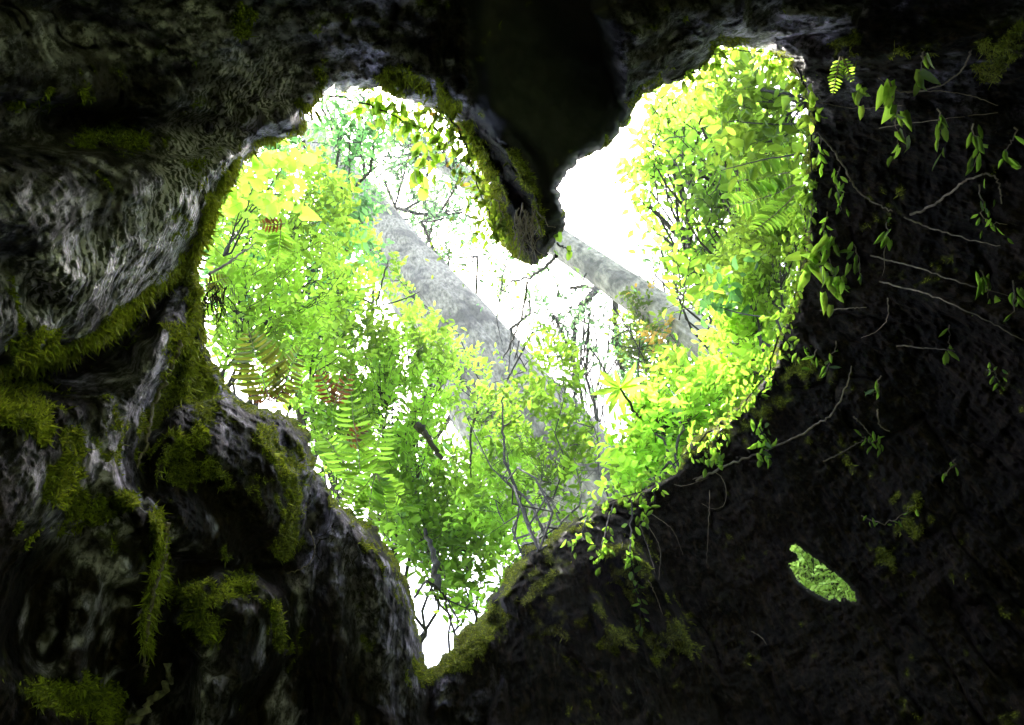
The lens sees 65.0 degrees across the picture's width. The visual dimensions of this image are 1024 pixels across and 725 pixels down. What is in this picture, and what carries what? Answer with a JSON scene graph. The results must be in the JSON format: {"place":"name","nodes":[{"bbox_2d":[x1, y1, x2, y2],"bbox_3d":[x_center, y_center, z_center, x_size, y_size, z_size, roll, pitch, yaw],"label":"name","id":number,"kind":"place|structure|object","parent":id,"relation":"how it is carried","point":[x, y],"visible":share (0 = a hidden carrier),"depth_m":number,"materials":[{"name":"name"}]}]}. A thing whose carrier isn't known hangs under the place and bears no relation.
{"place":"outdoors","nodes":[
{"label":"outdoors","id":0,"kind":"place"},
{"bbox_2d":[290,95,407,491],"bbox_3d":[-2.286,-0.541,9.422,1.192,4.259,4.876,12,-62,-19],"label":"slender tree","id":1,"kind":"object","parent":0,"point":[364,132],"visible":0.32,"depth_m":9.24,"materials":[{"name":"green plant"}]},
{"bbox_2d":[197,46,807,667],"label":"sky","id":2,"kind":"structure","parent":0,"point":[593,205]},
{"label":"hillside","id":3,"kind":"structure","parent":0,"visible":0},
{"bbox_2d":[200,138,387,411],"bbox_3d":[-1.351,-0.432,5.054,1.260,2.105,1.960,-19,-57,0],"label":"leafy shrub","id":4,"kind":"object","parent":3,"relation":"on","point":[270,273],"visible":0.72,"depth_m":4.72,"materials":[{"name":"green plant"}]},
{"bbox_2d":[219,138,321,256],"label":"round leaved shrub","id":5,"kind":"object","parent":4,"relation":"attached to","point":[270,203],"visible":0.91,"depth_m":3.59,"materials":[{"name":"yellow plant"}]},
{"bbox_2d":[252,225,295,263],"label":"fern","id":6,"kind":"object","parent":5,"relation":"attached to","point":[277,244],"visible":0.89,"depth_m":3.70,"materials":[{"name":"green plant"}]},
{"bbox_2d":[258,217,284,232],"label":"dead frond","id":7,"kind":"object","parent":6,"relation":"attached to","point":[268,222],"visible":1,"depth_m":3.49,"materials":[{"name":"brown plant"}]},
{"bbox_2d":[198,136,498,576],"bbox_3d":[-1.520,0.057,7.148,2.187,3.203,4.190,-19,-57,0],"label":"leafy shrub","id":8,"kind":"object","parent":3,"relation":"on","point":[296,141],"visible":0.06,"depth_m":6.95,"materials":[{"name":"green plant"}]},
{"bbox_2d":[291,302,505,643],"bbox_3d":[-0.816,0.666,5.737,1.422,2.694,2.107,-19,-57,0],"label":"leafy shrub","id":9,"kind":"object","parent":3,"relation":"on","point":[386,375],"visible":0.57,"depth_m":5.64,"materials":[{"name":"green plant"}]},
{"bbox_2d":[413,421,443,589],"bbox_3d":[-0.466,0.786,4.692,0.170,1.252,0.253,-19,-57,0],"label":"bare bough","id":10,"kind":"object","parent":3,"relation":"on","point":[419,427],"visible":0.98,"depth_m":4.43,"materials":[{"name":"brown plant"}]},
{"bbox_2d":[368,457,548,652],"bbox_3d":[-0.347,1.259,5.193,1.346,1.812,1.073,11,-62,-18],"label":"leafy shrub","id":11,"kind":"object","parent":3,"relation":"on","point":[415,515],"visible":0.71,"depth_m":5.01,"materials":[{"name":"green plant"}]},
{"bbox_2d":[614,70,808,371],"bbox_3d":[2.470,-0.627,8.412,1.894,4.524,4.889,-19,-57,0],"label":"leafy tree","id":12,"kind":"object","parent":3,"relation":"on","point":[681,138],"visible":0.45,"depth_m":8.03,"materials":[{"name":"green plant"}]},
{"bbox_2d":[653,46,808,206],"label":"broad leaved shrub","id":13,"kind":"object","parent":3,"relation":"on","point":[727,104],"visible":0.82,"depth_m":3.55,"materials":[{"name":"green plant"}]},
{"bbox_2d":[788,544,855,600],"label":"bank shrub","id":14,"kind":"object","parent":3,"relation":"on","point":[816,576],"visible":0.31,"depth_m":4.38,"materials":[{"name":"green plant"}]},
{"bbox_3d":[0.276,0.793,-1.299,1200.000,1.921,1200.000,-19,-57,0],"label":"ground","id":15,"kind":"structure","parent":0,"visible":0},
{"bbox_2d":[253,89,625,545],"bbox_3d":[-3.164,-1.220,16.392,8.792,33.984,10.504,23,-66,-23],"label":"cedar tree","id":16,"kind":"object","parent":15,"relation":"on","point":[445,290],"visible":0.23,"depth_m":12.21,"materials":[{"name":"grey plant"}]},
{"bbox_2d":[345,170,393,282],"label":"epiphyte clump","id":17,"kind":"object","parent":16,"relation":"attached to","point":[365,203],"visible":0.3,"depth_m":12.25,"materials":[{"name":"green plant"}]},
{"bbox_2d":[363,260,419,336],"bbox_3d":[-1.067,-0.593,6.496,0.575,0.546,0.444,-19,-57,0],"label":"bare bough","id":18,"kind":"object","parent":16,"relation":"attached to","point":[368,301],"visible":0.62,"depth_m":6.56,"materials":[{"name":"grey plant"}]},
{"bbox_2d":[345,213,552,485],"bbox_3d":[-0.722,-0.084,8.322,0.844,3.230,2.620,-42,-60,14],"label":"trunk creeper","id":19,"kind":"object","parent":16,"relation":"attached to","point":[379,272],"visible":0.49,"depth_m":8.35,"materials":[{"name":"green plant"}]},
{"bbox_2d":[425,217,558,358],"bbox_3d":[-0.009,-0.534,5.247,0.664,1.909,1.044,28,-69,-25],"label":"bare bough","id":20,"kind":"object","parent":16,"relation":"hanging from","point":[552,260],"visible":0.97,"depth_m":5.65,"materials":[{"name":"dark twig bark"},{"name":"green leaf"}]},
{"bbox_2d":[473,238,656,418],"bbox_3d":[0.706,-0.123,9.908,2.076,3.590,2.826,-19,-57,0],"label":"bare bough","id":21,"kind":"object","parent":16,"relation":"hanging from","point":[580,344],"visible":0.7,"depth_m":9.91,"materials":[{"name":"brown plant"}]},
{"bbox_2d":[321,125,562,547],"bbox_3d":[-3.686,0.888,18.522,11.549,9.805,6.100,-42,-60,14],"label":"canopy tree","id":22,"kind":"object","parent":15,"relation":"on","point":[440,216],"visible":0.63,"depth_m":19.10,"materials":[{"name":"green plant"}]},
{"bbox_2d":[0,0,1023,724],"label":"hollow stump","id":23,"kind":"object","parent":15,"relation":"on","point":[546,88],"visible":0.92,"depth_m":2.54,"materials":[{"name":"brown wood"}]},
{"bbox_2d":[124,663,173,724],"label":"bare root","id":24,"kind":"object","parent":23,"relation":"attached to","point":[141,713],"visible":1,"depth_m":2.09,"materials":[{"name":"brown plant"}]},
{"bbox_2d":[140,522,170,676],"bbox_3d":[-0.872,0.591,1.975,0.025,0.252,0.321,8,-61,-16],"label":"bare root","id":25,"kind":"object","parent":23,"relation":"attached to","point":[160,570],"visible":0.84,"depth_m":1.91,"materials":[{"name":"brown plant"}]},
{"bbox_2d":[136,341,182,468],"bbox_3d":[-0.982,0.111,2.224,0.035,0.384,0.211,19,-65,-22],"label":"bare root","id":26,"kind":"object","parent":23,"relation":"attached to","point":[171,367],"visible":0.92,"depth_m":2.33,"materials":[{"name":"grey plant"}]},
{"bbox_2d":[204,272,228,302],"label":"fern","id":27,"kind":"object","parent":23,"relation":"attached to","point":[210,285],"visible":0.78,"depth_m":2.84,"materials":[{"name":"green plant"}]},
{"bbox_2d":[199,278,252,341],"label":"root tuft","id":28,"kind":"object","parent":23,"relation":"attached to","point":[217,299],"visible":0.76,"depth_m":2.70,"materials":[{"name":"brown plant"}]},
{"bbox_2d":[207,243,255,275],"bbox_3d":[-1.026,-0.375,2.957,0.136,0.340,0.030,8,-61,-17],"label":"bare bough","id":29,"kind":"object","parent":23,"relation":"attached to","point":[230,261],"visible":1,"depth_m":2.93,"materials":[{"name":"grey plant"}]},
{"bbox_2d":[228,328,305,404],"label":"fern","id":30,"kind":"object","parent":23,"relation":"on","point":[269,358],"visible":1,"depth_m":3.33,"materials":[{"name":"green plant"}]},
{"bbox_2d":[249,384,291,403],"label":"dead frond","id":31,"kind":"object","parent":30,"relation":"attached to","point":[259,401],"visible":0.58,"depth_m":3.31,"materials":[{"name":"brown plant"}]},
{"bbox_2d":[287,529,315,573],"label":"bare root","id":32,"kind":"object","parent":23,"relation":"attached to","point":[312,556],"visible":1,"depth_m":2.70,"materials":[{"name":"brown plant"}]},
{"bbox_2d":[315,523,359,573],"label":"root tuft","id":33,"kind":"object","parent":23,"relation":"attached to","point":[347,537],"visible":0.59,"depth_m":2.62,"materials":[{"name":"brown plant"}]},
{"bbox_2d":[315,377,397,480],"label":"fern","id":34,"kind":"object","parent":23,"relation":"on","point":[360,464],"visible":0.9,"depth_m":3.60,"materials":[{"name":"green plant"}]},
{"bbox_2d":[314,365,353,405],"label":"dead frond","id":35,"kind":"object","parent":34,"relation":"attached to","point":[334,390],"visible":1,"depth_m":3.66,"materials":[{"name":"brown plant"}]},
{"bbox_2d":[345,420,373,448],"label":"dead frond","id":36,"kind":"object","parent":34,"relation":"attached to","point":[353,430],"visible":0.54,"depth_m":3.67,"materials":[{"name":"brown plant"}]},
{"bbox_2d":[338,473,406,524],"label":"fern","id":37,"kind":"object","parent":23,"relation":"attached to","point":[377,490],"visible":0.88,"depth_m":3.35,"materials":[{"name":"green plant"}]},
{"bbox_2d":[329,88,460,188],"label":"creeper","id":38,"kind":"object","parent":23,"relation":"attached to","point":[378,108],"visible":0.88,"depth_m":2.98,"materials":[{"name":"green plant"}]},
{"bbox_2d":[409,156,429,200],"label":"leaf sprig","id":39,"kind":"object","parent":23,"relation":"hanging from","point":[423,183],"visible":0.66,"depth_m":3.20,"materials":[{"name":"green plant"}]},
{"bbox_2d":[413,579,477,620],"bbox_3d":[-0.293,1.000,3.354,0.080,0.241,0.422,-41,-60,13],"label":"bare bough","id":40,"kind":"object","parent":23,"relation":"attached to","point":[430,583],"visible":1,"depth_m":3.40,"materials":[{"name":"grey plant"}]},
{"bbox_2d":[413,105,510,248],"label":"creeper","id":41,"kind":"object","parent":23,"relation":"attached to","point":[469,157],"visible":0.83,"depth_m":2.91,"materials":[{"name":"green leaf"},{"name":"dark twig bark"}]},
{"bbox_2d":[491,199,509,247],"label":"root tuft","id":42,"kind":"object","parent":23,"relation":"attached to","point":[500,220],"visible":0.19,"depth_m":3.01,"materials":[{"name":"brown plant"}]},
{"bbox_2d":[469,396,547,539],"bbox_3d":[-0.073,0.672,4.448,0.146,1.363,0.491,35,-72,-28],"label":"bare bough","id":43,"kind":"object","parent":23,"relation":"on","point":[515,485],"visible":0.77,"depth_m":4.44,"materials":[{"name":"grey plant"}]},
{"bbox_2d":[0,0,1023,724],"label":"moss","id":44,"kind":"object","parent":23,"relation":"on","point":[32,364],"visible":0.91,"depth_m":2.24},
{"bbox_2d":[473,508,555,611],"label":"rim creeper","id":45,"kind":"object","parent":23,"relation":"attached to","point":[497,556],"visible":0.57,"depth_m":3.58,"materials":[{"name":"green plant"}]},
{"bbox_2d":[447,318,609,556],"bbox_3d":[0.182,0.553,5.051,1.249,3.159,1.163,13,-63,-19],"label":"dark stemmed shrub","id":46,"kind":"object","parent":23,"relation":"on","point":[565,472],"visible":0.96,"depth_m":4.95,"materials":[{"name":"green plant"}]},
{"bbox_2d":[509,202,555,273],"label":"root tuft","id":47,"kind":"object","parent":23,"relation":"attached to","point":[525,225],"visible":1,"depth_m":2.73,"materials":[{"name":"brown plant"}]},
{"bbox_2d":[554,232,578,272],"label":"leaf sprig","id":48,"kind":"object","parent":23,"relation":"attached to","point":[558,237],"visible":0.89,"depth_m":2.96,"materials":[{"name":"green plant"}]},
{"bbox_2d":[560,509,593,558],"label":"leaf sprig","id":49,"kind":"object","parent":23,"relation":"on","point":[588,535],"visible":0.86,"depth_m":3.24,"materials":[{"name":"green plant"}]},
{"bbox_2d":[587,502,625,575],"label":"leaf sprig","id":50,"kind":"object","parent":23,"relation":"attached to","point":[602,551],"visible":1,"depth_m":3.15,"materials":[{"name":"green plant"}]},
{"bbox_2d":[621,497,649,636],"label":"leaf sprig","id":51,"kind":"object","parent":23,"relation":"attached to","point":[628,564],"visible":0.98,"depth_m":3.05,"materials":[{"name":"green plant"}]},
{"bbox_2d":[569,421,712,520],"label":"rim creeper","id":52,"kind":"object","parent":23,"relation":"attached to","point":[669,454],"visible":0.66,"depth_m":3.52,"materials":[{"name":"green plant"}]},
{"bbox_2d":[635,485,668,534],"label":"leaf sprig","id":53,"kind":"object","parent":23,"relation":"attached to","point":[643,503],"visible":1,"depth_m":3.39,"materials":[{"name":"green plant"}]},
{"bbox_2d":[640,511,682,574],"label":"bare root","id":54,"kind":"object","parent":23,"relation":"attached to","point":[657,541],"visible":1,"depth_m":3.33,"materials":[{"name":"brown plant"}]},
{"bbox_2d":[588,333,760,498],"bbox_3d":[0.883,0.334,4.558,1.074,1.507,0.959,-19,-57,0],"label":"whorled leaf shrub","id":55,"kind":"object","parent":23,"relation":"on","point":[648,442],"visible":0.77,"depth_m":4.23,"materials":[{"name":"green plant"}]},
{"bbox_2d":[590,362,647,417],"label":"rosette plant","id":56,"kind":"object","parent":55,"relation":"on","point":[617,394],"visible":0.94,"depth_m":4.36,"materials":[{"name":"green plant"}]},
{"bbox_2d":[697,424,728,460],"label":"leaf sprig","id":57,"kind":"object","parent":23,"relation":"attached to","point":[706,444],"visible":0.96,"depth_m":3.35,"materials":[{"name":"green plant"}]},
{"bbox_2d":[705,443,724,470],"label":"leaf sprig","id":58,"kind":"object","parent":23,"relation":"attached to","point":[719,457],"visible":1,"depth_m":3.33,"materials":[{"name":"green plant"}]},
{"bbox_2d":[675,254,779,327],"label":"leaf sprig","id":59,"kind":"object","parent":23,"relation":"on","point":[729,309],"visible":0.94,"depth_m":3.93,"materials":[{"name":"green plant"}]},
{"bbox_2d":[671,46,790,96],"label":"rim creeper","id":60,"kind":"object","parent":23,"relation":"attached to","point":[769,63],"visible":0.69,"depth_m":3.02,"materials":[{"name":"green plant"}]},
{"bbox_2d":[691,315,788,442],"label":"rim creeper","id":61,"kind":"object","parent":23,"relation":"attached to","point":[754,390],"visible":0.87,"depth_m":3.36,"materials":[{"name":"green plant"}]},
{"bbox_2d":[684,150,805,402],"bbox_3d":[1.341,-0.444,4.249,0.770,1.521,1.420,2,-60,-13],"label":"leafy shrub","id":62,"kind":"object","parent":23,"relation":"attached to","point":[760,283],"visible":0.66,"depth_m":4.05,"materials":[{"name":"green plant"}]},
{"bbox_2d":[700,120,802,170],"bbox_3d":[1.027,-0.977,3.519,0.076,0.736,0.347,21,-65,-23],"label":"bare bough","id":63,"kind":"object","parent":23,"relation":"attached to","point":[766,158],"visible":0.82,"depth_m":3.41,"materials":[{"name":"brown plant"}]},
{"bbox_2d":[732,411,776,467],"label":"leaf sprig","id":64,"kind":"object","parent":23,"relation":"attached to","point":[767,442],"visible":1,"depth_m":3.22,"materials":[{"name":"green plant"}]},
{"bbox_2d":[726,156,799,234],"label":"fern","id":65,"kind":"object","parent":23,"relation":"on","point":[761,186],"visible":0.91,"depth_m":3.50,"materials":[{"name":"green plant"}]},
{"bbox_2d":[695,366,851,481],"bbox_3d":[1.070,0.290,3.247,0.065,0.224,0.792,31,-70,-26],"label":"bare root","id":66,"kind":"object","parent":23,"relation":"attached to","point":[754,454],"visible":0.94,"depth_m":3.20,"materials":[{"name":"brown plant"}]},
{"bbox_2d":[659,472,726,554],"bbox_3d":[0.790,0.567,3.428,0.115,0.514,0.262,33,-71,-27],"label":"bare root","id":67,"kind":"object","parent":66,"relation":"hanging from","point":[709,500],"visible":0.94,"depth_m":3.38,"materials":[{"name":"brown plant"}]},
{"bbox_2d":[760,192,809,359],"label":"rim creeper","id":68,"kind":"object","parent":23,"relation":"attached to","point":[790,293],"visible":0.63,"depth_m":3.28,"materials":[{"name":"green plant"}]},
{"bbox_2d":[783,336,811,369],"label":"leaf sprig","id":69,"kind":"object","parent":23,"relation":"attached to","point":[792,344],"visible":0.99,"depth_m":3.24,"materials":[{"name":"green plant"}]},
{"bbox_2d":[776,57,826,227],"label":"rim creeper","id":70,"kind":"object","parent":23,"relation":"attached to","point":[811,100],"visible":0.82,"depth_m":2.97,"materials":[{"name":"green plant"}]},
{"bbox_2d":[783,244,822,290],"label":"hanging vine","id":71,"kind":"object","parent":23,"relation":"attached to","point":[809,267],"visible":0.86,"depth_m":3.17,"materials":[{"name":"green plant"}]},
{"bbox_2d":[805,202,816,240],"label":"hanging vine","id":72,"kind":"object","parent":23,"relation":"attached to","point":[810,218],"visible":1,"depth_m":3.14,"materials":[{"name":"green plant"}]},
{"bbox_2d":[817,137,828,177],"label":"hanging vine","id":73,"kind":"object","parent":23,"relation":"attached to","point":[822,159],"visible":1,"depth_m":2.98,"materials":[{"name":"green plant"}]},
{"bbox_2d":[819,212,833,235],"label":"hanging vine","id":74,"kind":"object","parent":23,"relation":"attached to","point":[823,220],"visible":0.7,"depth_m":3.11,"materials":[{"name":"green plant"}]},
{"bbox_2d":[809,234,851,317],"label":"hanging vine","id":75,"kind":"object","parent":23,"relation":"attached to","point":[823,245],"visible":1,"depth_m":3.06,"materials":[{"name":"green plant"}]},
{"bbox_2d":[819,341,841,377],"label":"hanging vine","id":76,"kind":"object","parent":23,"relation":"attached to","point":[823,369],"visible":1,"depth_m":3.09,"materials":[{"name":"green plant"}]},
{"bbox_2d":[828,166,849,216],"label":"hanging vine","id":77,"kind":"object","parent":23,"relation":"attached to","point":[839,188],"visible":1,"depth_m":3.02,"materials":[{"name":"green plant"}]},
{"bbox_2d":[827,56,854,93],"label":"fern","id":78,"kind":"object","parent":23,"relation":"hanging from","point":[843,62],"visible":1,"depth_m":2.41,"materials":[{"name":"green plant"}]},
{"bbox_2d":[823,440,863,461],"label":"bare root","id":79,"kind":"object","parent":23,"relation":"attached to","point":[841,452],"visible":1,"depth_m":3.07,"materials":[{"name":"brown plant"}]},
{"bbox_2d":[854,429,884,456],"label":"hanging vine","id":80,"kind":"object","parent":79,"relation":"attached to","point":[869,439],"visible":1,"depth_m":2.97,"materials":[{"name":"green plant"}]},
{"bbox_2d":[837,241,861,284],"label":"hanging vine","id":81,"kind":"object","parent":23,"relation":"attached to","point":[849,255],"visible":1,"depth_m":3.05,"materials":[{"name":"green plant"}]},
{"bbox_2d":[820,298,888,337],"bbox_3d":[1.319,-0.202,3.053,0.075,0.248,0.195,26,-68,-25],"label":"bare root","id":82,"kind":"object","parent":23,"relation":"attached to","point":[866,307],"visible":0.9,"depth_m":2.99,"materials":[{"name":"grey plant"}]},
{"bbox_2d":[852,83,869,119],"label":"hanging vine","id":83,"kind":"object","parent":23,"relation":"attached to","point":[859,94],"visible":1,"depth_m":2.66,"materials":[{"name":"green plant"}]},
{"bbox_2d":[864,375,880,399],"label":"hanging vine","id":84,"kind":"object","parent":23,"relation":"attached to","point":[871,391],"visible":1,"depth_m":2.96,"materials":[{"name":"green plant"}]},
{"bbox_2d":[874,217,892,275],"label":"hanging vine","id":85,"kind":"object","parent":23,"relation":"attached to","point":[883,238],"visible":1,"depth_m":2.94,"materials":[{"name":"green plant"}]},
{"bbox_2d":[861,505,918,526],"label":"hanging vine","id":86,"kind":"object","parent":23,"relation":"attached to","point":[875,523],"visible":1,"depth_m":2.84,"materials":[{"name":"green plant"}]},
{"bbox_2d":[876,79,911,166],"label":"hanging vine","id":87,"kind":"object","parent":23,"relation":"attached to","point":[886,94],"visible":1,"depth_m":2.56,"materials":[{"name":"green plant"}]},
{"bbox_2d":[814,129,1001,215],"bbox_3d":[1.325,-0.623,2.807,0.330,0.664,0.248,-4,-58,-9],"label":"bare root","id":88,"kind":"object","parent":23,"relation":"attached to","point":[910,214],"visible":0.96,"depth_m":2.79,"materials":[{"name":"grey plant"}]},
{"bbox_2d":[819,90,997,128],"bbox_3d":[1.259,-0.843,2.606,0.267,0.540,0.150,-43,-60,14],"label":"bare root","id":89,"kind":"object","parent":23,"relation":"attached to","point":[923,121],"visible":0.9,"depth_m":2.51,"materials":[{"name":"grey plant"}]},
{"bbox_2d":[878,50,971,92],"bbox_3d":[1.264,-0.874,2.427,0.090,0.301,0.165,18,-65,-22],"label":"bare root","id":90,"kind":"object","parent":23,"relation":"attached to","point":[966,61],"visible":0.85,"depth_m":2.39,"materials":[{"name":"grey plant"}]},
{"bbox_2d":[913,51,940,95],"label":"hanging vine","id":91,"kind":"object","parent":23,"relation":"attached to","point":[920,75],"visible":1,"depth_m":2.38,"materials":[{"name":"green plant"}]},
{"bbox_2d":[932,108,948,169],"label":"hanging vine","id":92,"kind":"object","parent":23,"relation":"attached to","point":[942,125],"visible":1,"depth_m":2.50,"materials":[{"name":"green plant"}]},
{"bbox_2d":[870,216,1023,351],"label":"bare root","id":93,"kind":"object","parent":23,"relation":"attached to","point":[942,277],"visible":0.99,"depth_m":2.76,"materials":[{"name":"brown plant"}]},
{"bbox_2d":[939,325,958,364],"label":"hanging vine","id":94,"kind":"object","parent":23,"relation":"attached to","point":[945,359],"visible":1,"depth_m":2.75,"materials":[{"name":"green plant"}]},
{"bbox_2d":[965,123,987,175],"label":"hanging vine","id":95,"kind":"object","parent":23,"relation":"attached to","point":[977,142],"visible":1,"depth_m":2.42,"materials":[{"name":"green plant"}]},
{"bbox_2d":[972,270,1000,315],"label":"hanging vine","id":96,"kind":"object","parent":23,"relation":"attached to","point":[983,282],"visible":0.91,"depth_m":2.59,"materials":[{"name":"green plant"}]},
{"bbox_2d":[970,179,1012,243],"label":"hanging vine","id":97,"kind":"object","parent":23,"relation":"attached to","point":[992,226],"visible":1,"depth_m":2.54,"materials":[{"name":"green plant"}]},
{"bbox_2d":[986,362,1007,390],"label":"hanging vine","id":98,"kind":"object","parent":23,"relation":"attached to","point":[992,378],"visible":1,"depth_m":2.55,"materials":[{"name":"green plant"}]},
{"bbox_2d":[998,127,1023,169],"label":"hanging vine","id":99,"kind":"object","parent":23,"relation":"attached to","point":[1013,163],"visible":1,"depth_m":2.40,"materials":[{"name":"green plant"}]},
{"bbox_2d":[1003,280,1023,321],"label":"hanging vine","id":100,"kind":"object","parent":23,"relation":"attached to","point":[1020,292],"visible":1,"depth_m":2.48,"materials":[{"name":"green plant"}]},
{"bbox_2d":[317,92,745,397],"bbox_3d":[-1.165,-2.098,18.370,7.751,37.277,10.069,5,-60,-15],"label":"leaning tree","id":101,"kind":"object","parent":15,"relation":"on","point":[609,277],"visible":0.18,"depth_m":14.90,"materials":[{"name":"grey plant"}]},
{"bbox_2d":[527,214,709,446],"bbox_3d":[1.861,1.703,14.726,3.232,6.936,8.622,5,-60,-15],"label":"canopy tree","id":102,"kind":"object","parent":101,"relation":"attached to","point":[585,362],"visible":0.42,"depth_m":15.61,"materials":[{"name":"green plant"}]},
{"bbox_2d":[604,275,705,379],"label":"epiphyte clump","id":103,"kind":"object","parent":101,"relation":"attached to","point":[643,329],"visible":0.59,"depth_m":12.91,"materials":[{"name":"green plant"}]},
{"bbox_2d":[605,302,734,442],"bbox_3d":[3.182,1.782,12.456,2.497,6.720,5.108,-19,-57,0],"label":"blue green conifer","id":104,"kind":"object","parent":15,"relation":"on","point":[638,362],"visible":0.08,"depth_m":12.88,"materials":[{"name":"green plant"}]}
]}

